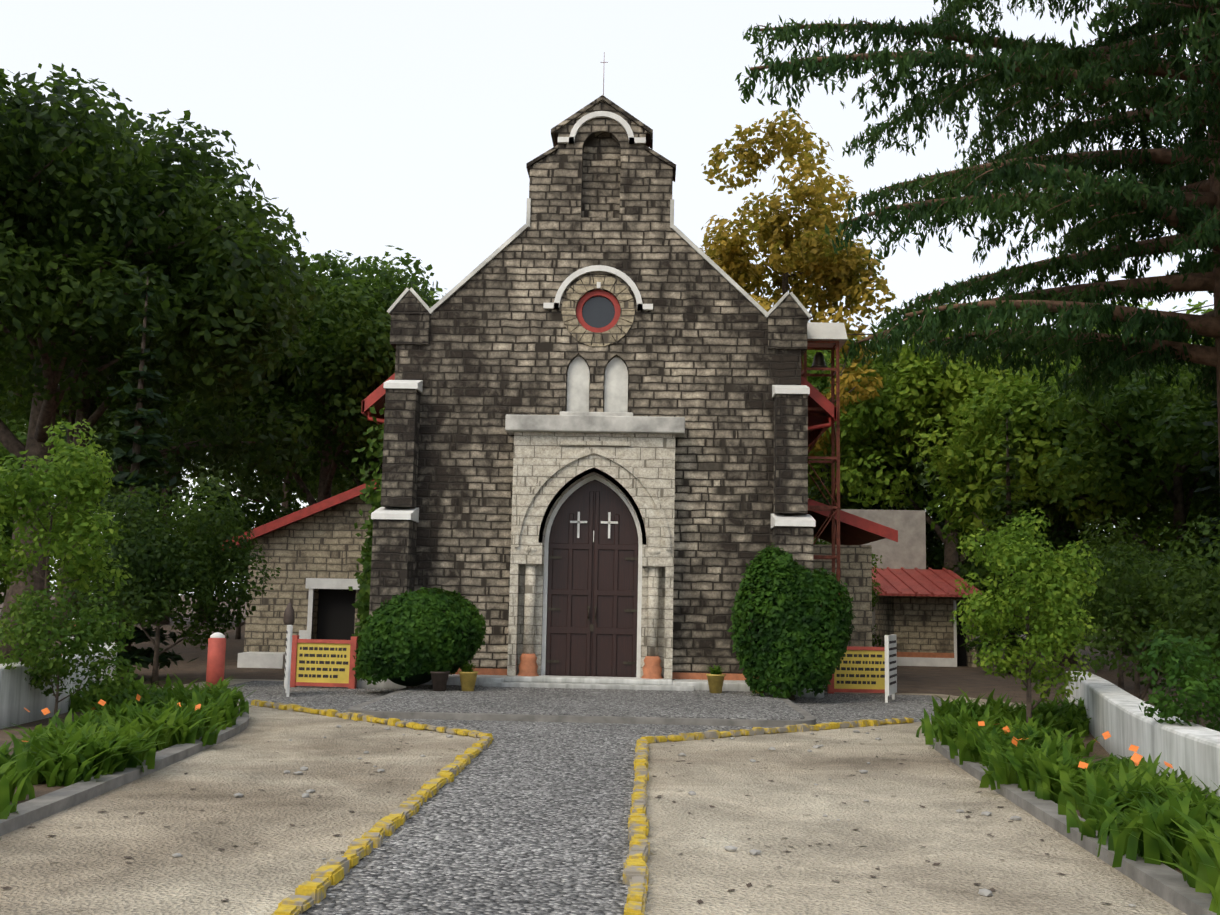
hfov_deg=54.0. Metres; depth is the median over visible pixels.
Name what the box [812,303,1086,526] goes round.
tree crown
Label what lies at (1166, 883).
concrete bed kerbs
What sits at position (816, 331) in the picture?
white bell frame roof
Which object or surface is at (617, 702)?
apron gravel
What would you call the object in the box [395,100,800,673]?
church facade wall
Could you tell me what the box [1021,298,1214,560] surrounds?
tree crown
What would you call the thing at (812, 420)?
tin nave roof
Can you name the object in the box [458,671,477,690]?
pot
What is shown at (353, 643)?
sign frame
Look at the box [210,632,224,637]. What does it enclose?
red post cap
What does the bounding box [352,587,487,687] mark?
bush
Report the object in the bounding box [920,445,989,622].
spruce boughs
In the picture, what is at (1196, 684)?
shrub
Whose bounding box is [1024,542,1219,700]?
tree
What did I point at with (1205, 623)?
hedge crown
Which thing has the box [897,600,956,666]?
white gate hut trim
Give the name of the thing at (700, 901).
fallen leaves
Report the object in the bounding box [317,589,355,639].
dark annex window
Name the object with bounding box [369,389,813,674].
corner buttresses
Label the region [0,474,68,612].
understorey crown
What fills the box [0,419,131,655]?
pale tree
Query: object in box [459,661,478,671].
potted plant
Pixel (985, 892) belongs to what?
loose stones
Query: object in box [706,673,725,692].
pot
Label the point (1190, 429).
tree crown
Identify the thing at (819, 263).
tree
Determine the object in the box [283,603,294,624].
notice lamp
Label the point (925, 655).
wall stripe
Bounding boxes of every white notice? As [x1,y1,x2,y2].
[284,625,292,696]
[884,634,896,702]
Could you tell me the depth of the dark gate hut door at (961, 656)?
31.84 m
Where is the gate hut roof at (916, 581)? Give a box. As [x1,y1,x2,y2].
[872,567,981,596]
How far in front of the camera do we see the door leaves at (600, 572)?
20.93 m
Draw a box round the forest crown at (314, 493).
[292,457,347,506]
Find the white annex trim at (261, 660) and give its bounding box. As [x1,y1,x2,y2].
[237,578,359,668]
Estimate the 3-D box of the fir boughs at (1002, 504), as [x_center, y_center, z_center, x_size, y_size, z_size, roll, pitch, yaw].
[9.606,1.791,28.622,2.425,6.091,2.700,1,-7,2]
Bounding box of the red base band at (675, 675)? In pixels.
[450,668,745,679]
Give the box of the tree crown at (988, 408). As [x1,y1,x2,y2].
[906,325,1191,578]
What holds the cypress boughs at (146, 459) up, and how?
on the terrain at (974, 682)
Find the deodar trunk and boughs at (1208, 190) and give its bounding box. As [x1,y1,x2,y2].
[738,0,1219,695]
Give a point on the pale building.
(907, 550)
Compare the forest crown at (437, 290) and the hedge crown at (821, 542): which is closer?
the hedge crown at (821, 542)
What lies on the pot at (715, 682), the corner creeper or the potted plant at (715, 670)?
the potted plant at (715, 670)
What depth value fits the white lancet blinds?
21.39 m
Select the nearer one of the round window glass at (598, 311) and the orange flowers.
the orange flowers
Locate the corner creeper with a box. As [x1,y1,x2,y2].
[348,404,384,645]
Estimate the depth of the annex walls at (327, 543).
26.50 m
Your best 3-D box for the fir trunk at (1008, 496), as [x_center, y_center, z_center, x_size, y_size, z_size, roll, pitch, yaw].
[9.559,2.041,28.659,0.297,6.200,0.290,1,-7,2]
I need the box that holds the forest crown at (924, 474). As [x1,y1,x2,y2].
[904,461,1083,638]
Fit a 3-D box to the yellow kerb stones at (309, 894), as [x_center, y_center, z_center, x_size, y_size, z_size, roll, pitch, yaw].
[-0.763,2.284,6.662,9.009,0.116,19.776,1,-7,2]
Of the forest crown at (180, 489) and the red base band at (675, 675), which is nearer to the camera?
the red base band at (675, 675)
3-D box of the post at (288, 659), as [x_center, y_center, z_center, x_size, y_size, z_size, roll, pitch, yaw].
[-4.955,3.115,18.428,0.070,1.070,0.850,3,-7,-16]
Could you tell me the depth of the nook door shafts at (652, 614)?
20.48 m
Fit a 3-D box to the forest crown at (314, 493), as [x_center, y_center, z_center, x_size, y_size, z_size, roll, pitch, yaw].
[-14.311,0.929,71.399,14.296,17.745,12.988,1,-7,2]
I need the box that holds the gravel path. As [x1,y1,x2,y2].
[227,681,945,914]
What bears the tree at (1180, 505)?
on the terrain at (974, 682)
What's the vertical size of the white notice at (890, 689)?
1.070 m
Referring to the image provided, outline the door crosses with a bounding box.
[570,512,617,541]
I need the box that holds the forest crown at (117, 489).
[50,376,280,624]
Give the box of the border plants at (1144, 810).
[916,687,1219,914]
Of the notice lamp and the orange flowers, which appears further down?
the orange flowers
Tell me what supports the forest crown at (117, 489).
on the terrain at (974, 682)
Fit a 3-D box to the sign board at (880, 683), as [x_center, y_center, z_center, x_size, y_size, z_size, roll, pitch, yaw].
[4.381,3.712,20.935,0.950,0.680,0.040,1,-7,-2]
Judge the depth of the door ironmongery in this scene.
20.84 m
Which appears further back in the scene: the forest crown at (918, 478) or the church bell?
the forest crown at (918, 478)
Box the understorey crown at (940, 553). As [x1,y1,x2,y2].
[808,477,943,569]
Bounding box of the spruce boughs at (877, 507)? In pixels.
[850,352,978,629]
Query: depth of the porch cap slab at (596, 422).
20.63 m
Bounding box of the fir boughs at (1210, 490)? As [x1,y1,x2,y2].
[1186,390,1219,584]
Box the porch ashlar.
[507,432,674,678]
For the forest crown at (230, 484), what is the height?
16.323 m
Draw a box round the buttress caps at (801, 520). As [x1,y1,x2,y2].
[371,380,815,528]
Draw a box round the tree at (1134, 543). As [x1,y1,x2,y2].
[1021,512,1212,689]
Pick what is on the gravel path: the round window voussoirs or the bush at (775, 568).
the bush at (775, 568)
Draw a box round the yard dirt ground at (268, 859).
[0,679,1186,914]
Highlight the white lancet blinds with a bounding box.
[566,356,627,411]
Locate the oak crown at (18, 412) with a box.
[0,143,281,640]
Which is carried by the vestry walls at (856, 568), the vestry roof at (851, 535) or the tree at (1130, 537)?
the vestry roof at (851, 535)
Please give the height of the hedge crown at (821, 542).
3.760 m
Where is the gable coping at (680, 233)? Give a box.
[428,95,766,314]
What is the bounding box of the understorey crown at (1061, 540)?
[935,490,1143,663]
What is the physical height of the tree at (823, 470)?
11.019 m
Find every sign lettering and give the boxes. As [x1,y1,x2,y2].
[298,647,347,677]
[837,654,884,683]
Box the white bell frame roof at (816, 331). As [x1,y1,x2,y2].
[807,322,847,349]
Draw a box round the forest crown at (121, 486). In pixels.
[0,418,197,518]
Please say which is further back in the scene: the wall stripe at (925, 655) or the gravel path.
the wall stripe at (925, 655)
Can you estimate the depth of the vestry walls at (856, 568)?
23.22 m
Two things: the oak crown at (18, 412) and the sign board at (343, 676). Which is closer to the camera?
the sign board at (343, 676)
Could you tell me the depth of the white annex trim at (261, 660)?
26.27 m
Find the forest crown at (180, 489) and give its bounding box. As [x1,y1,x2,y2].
[110,440,339,621]
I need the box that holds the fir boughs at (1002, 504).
[961,409,1054,654]
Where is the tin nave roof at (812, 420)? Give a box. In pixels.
[371,395,828,435]
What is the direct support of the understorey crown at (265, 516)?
on the terrain at (974, 682)
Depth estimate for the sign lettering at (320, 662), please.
19.94 m
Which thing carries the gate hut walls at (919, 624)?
on the terrain at (974, 682)
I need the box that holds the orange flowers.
[24,694,1172,768]
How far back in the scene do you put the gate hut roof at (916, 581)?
32.33 m
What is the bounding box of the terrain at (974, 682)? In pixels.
[0,592,1219,726]
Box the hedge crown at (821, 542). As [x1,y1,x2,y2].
[813,536,884,646]
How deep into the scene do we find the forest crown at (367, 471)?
52.79 m
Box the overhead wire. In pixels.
[847,304,1213,334]
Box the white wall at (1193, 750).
[1066,671,1219,797]
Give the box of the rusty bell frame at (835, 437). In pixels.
[801,341,839,595]
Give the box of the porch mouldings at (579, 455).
[514,441,669,549]
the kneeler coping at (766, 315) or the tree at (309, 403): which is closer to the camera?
the kneeler coping at (766, 315)
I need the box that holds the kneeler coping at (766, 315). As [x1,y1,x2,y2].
[387,287,810,322]
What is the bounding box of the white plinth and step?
[356,674,823,697]
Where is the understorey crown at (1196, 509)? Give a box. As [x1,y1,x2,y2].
[1144,462,1219,572]
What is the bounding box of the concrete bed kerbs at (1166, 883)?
[0,710,1216,914]
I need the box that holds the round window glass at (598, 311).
[582,296,614,327]
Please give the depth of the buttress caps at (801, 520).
20.71 m
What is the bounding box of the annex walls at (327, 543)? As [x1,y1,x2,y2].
[244,489,378,651]
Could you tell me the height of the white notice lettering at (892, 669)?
0.696 m
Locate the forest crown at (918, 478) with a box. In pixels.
[808,322,930,509]
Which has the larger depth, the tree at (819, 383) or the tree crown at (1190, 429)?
the tree at (819, 383)
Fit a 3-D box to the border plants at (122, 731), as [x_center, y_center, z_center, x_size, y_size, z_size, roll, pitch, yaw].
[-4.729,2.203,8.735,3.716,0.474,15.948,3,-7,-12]
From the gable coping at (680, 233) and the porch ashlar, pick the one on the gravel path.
the porch ashlar
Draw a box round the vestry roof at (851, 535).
[807,511,884,544]
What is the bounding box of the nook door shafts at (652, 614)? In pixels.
[523,547,660,655]
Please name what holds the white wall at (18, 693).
on the terrain at (974, 682)
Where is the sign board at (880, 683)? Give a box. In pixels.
[834,650,884,688]
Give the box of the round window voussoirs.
[561,275,634,345]
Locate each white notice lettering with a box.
[284,630,287,675]
[889,640,896,684]
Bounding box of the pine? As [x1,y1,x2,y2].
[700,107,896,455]
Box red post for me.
[206,638,225,687]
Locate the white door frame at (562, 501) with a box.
[541,475,641,676]
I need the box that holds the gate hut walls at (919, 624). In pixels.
[875,596,976,666]
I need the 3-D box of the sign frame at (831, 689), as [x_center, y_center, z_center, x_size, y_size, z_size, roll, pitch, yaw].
[4.381,3.692,20.937,1.150,0.880,0.100,1,-7,-2]
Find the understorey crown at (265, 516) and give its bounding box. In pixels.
[156,476,300,638]
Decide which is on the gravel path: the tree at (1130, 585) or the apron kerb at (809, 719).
the apron kerb at (809, 719)
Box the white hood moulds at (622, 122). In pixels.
[543,111,652,309]
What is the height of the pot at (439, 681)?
0.300 m
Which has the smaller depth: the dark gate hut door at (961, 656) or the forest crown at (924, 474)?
the dark gate hut door at (961, 656)
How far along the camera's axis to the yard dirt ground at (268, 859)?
7.90 m
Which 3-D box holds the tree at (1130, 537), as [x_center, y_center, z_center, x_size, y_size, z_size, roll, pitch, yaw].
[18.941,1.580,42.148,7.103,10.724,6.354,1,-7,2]
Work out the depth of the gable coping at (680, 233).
21.62 m
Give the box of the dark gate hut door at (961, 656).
[956,601,966,665]
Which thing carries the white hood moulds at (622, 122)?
attached to the church facade wall at (691, 347)
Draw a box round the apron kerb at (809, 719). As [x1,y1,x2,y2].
[348,685,815,726]
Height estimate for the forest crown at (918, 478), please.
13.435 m
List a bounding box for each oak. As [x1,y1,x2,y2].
[0,63,332,661]
[166,245,439,505]
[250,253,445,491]
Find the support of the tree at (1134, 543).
on the terrain at (974, 682)
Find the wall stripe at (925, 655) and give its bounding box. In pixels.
[897,652,953,657]
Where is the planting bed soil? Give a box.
[0,712,1181,873]
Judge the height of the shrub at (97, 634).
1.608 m
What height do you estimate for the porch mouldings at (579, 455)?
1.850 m
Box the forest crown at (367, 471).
[336,447,381,489]
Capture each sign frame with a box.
[290,635,357,688]
[827,646,884,693]
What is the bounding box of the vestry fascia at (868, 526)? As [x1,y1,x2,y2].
[808,498,897,541]
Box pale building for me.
[817,509,925,646]
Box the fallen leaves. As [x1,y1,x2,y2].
[0,720,1109,903]
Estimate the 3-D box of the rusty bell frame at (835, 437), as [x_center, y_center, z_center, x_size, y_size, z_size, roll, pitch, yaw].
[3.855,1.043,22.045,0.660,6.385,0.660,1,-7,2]
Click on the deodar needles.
(1161, 181)
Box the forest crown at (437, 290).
[335,287,441,471]
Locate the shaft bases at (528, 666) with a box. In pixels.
[517,653,662,678]
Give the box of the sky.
[0,0,1213,595]
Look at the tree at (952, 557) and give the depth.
39.47 m
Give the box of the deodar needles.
[735,0,1219,405]
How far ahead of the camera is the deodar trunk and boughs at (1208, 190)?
19.47 m
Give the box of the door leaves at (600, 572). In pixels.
[545,480,638,676]
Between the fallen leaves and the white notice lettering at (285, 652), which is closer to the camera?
the fallen leaves
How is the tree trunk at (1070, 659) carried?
on the terrain at (974, 682)
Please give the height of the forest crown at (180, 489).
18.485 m
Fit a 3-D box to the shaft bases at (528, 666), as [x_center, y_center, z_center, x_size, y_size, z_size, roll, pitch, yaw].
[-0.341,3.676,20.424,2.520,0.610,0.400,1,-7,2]
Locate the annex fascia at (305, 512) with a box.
[222,480,379,549]
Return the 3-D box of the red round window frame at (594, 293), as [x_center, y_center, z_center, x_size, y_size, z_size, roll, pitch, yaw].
[-0.208,-2.616,21.564,0.810,0.810,0.100,1,-7,2]
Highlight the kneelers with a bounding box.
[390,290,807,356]
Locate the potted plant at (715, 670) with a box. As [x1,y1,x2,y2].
[707,664,728,674]
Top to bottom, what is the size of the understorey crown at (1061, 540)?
4.917 m
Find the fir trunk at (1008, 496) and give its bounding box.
[1006,417,1018,673]
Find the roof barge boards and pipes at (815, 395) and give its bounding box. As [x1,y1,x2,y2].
[361,373,836,446]
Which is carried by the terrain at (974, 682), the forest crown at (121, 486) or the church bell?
the forest crown at (121, 486)
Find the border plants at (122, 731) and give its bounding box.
[0,672,255,818]
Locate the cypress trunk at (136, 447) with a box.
[116,277,148,679]
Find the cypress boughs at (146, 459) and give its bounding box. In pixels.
[54,263,198,669]
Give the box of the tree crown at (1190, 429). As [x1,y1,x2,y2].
[1012,332,1219,548]
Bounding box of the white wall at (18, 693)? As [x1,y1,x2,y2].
[0,636,117,728]
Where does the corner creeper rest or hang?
attached to the church facade wall at (691, 347)
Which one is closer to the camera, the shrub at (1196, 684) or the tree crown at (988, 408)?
the shrub at (1196, 684)
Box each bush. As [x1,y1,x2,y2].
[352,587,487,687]
[727,542,856,699]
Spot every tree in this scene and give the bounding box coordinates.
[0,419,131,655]
[807,321,935,509]
[817,459,847,505]
[874,403,981,572]
[1021,512,1212,689]
[1024,542,1219,700]
[1061,373,1217,567]
[1111,482,1183,655]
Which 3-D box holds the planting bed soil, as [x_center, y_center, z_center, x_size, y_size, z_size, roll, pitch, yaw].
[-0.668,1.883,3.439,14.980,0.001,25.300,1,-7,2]
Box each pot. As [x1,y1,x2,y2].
[430,671,449,690]
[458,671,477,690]
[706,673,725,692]
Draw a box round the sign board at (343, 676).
[296,643,349,682]
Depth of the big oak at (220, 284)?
25.37 m
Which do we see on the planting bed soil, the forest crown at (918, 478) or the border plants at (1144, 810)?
the border plants at (1144, 810)
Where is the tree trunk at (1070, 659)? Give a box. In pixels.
[973,357,1102,665]
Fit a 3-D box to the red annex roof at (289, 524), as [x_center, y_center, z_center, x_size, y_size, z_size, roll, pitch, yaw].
[-5.925,1.218,29.102,4.961,2.197,5.650,1,-7,2]
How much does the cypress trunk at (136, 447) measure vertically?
7.400 m
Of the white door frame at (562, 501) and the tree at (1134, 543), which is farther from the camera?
the tree at (1134, 543)
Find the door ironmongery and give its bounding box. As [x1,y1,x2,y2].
[546,556,637,663]
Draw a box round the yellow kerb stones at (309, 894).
[251,700,913,914]
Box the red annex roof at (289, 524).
[237,489,374,548]
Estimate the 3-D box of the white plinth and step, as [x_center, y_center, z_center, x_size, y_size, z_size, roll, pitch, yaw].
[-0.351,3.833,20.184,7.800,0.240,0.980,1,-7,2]
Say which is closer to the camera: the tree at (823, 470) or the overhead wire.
the overhead wire
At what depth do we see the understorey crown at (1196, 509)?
29.48 m
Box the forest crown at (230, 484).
[178,397,381,518]
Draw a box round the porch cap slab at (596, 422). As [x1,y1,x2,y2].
[505,411,684,436]
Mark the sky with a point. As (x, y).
(413, 126)
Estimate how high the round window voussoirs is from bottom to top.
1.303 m
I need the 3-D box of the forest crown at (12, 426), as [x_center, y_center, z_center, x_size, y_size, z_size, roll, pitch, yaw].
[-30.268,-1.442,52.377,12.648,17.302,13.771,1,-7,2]
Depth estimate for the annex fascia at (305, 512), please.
26.23 m
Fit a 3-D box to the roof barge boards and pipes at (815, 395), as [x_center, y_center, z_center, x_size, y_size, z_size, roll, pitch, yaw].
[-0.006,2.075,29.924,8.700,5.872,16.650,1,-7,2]
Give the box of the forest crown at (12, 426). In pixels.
[0,370,68,472]
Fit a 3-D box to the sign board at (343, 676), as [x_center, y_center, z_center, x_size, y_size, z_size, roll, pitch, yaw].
[-4.774,3.429,19.960,0.920,0.660,0.040,0,-7,6]
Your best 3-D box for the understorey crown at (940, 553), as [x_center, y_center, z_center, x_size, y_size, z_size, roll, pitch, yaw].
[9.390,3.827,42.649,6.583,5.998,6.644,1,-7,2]
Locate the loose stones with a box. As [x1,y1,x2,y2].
[172,725,1135,906]
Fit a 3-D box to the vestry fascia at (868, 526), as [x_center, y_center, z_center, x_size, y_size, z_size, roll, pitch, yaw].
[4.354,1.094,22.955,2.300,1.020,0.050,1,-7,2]
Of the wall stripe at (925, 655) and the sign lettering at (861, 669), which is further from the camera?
the wall stripe at (925, 655)
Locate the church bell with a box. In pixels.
[811,352,828,367]
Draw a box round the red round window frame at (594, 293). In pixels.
[576,290,619,332]
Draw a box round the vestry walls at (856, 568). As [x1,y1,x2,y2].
[813,545,871,685]
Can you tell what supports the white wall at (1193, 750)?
on the terrain at (974, 682)
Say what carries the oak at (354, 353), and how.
on the terrain at (974, 682)
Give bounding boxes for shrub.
[0,583,141,723]
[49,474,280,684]
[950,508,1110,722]
[1132,623,1219,731]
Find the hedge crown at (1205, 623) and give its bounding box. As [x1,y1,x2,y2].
[1141,514,1219,678]

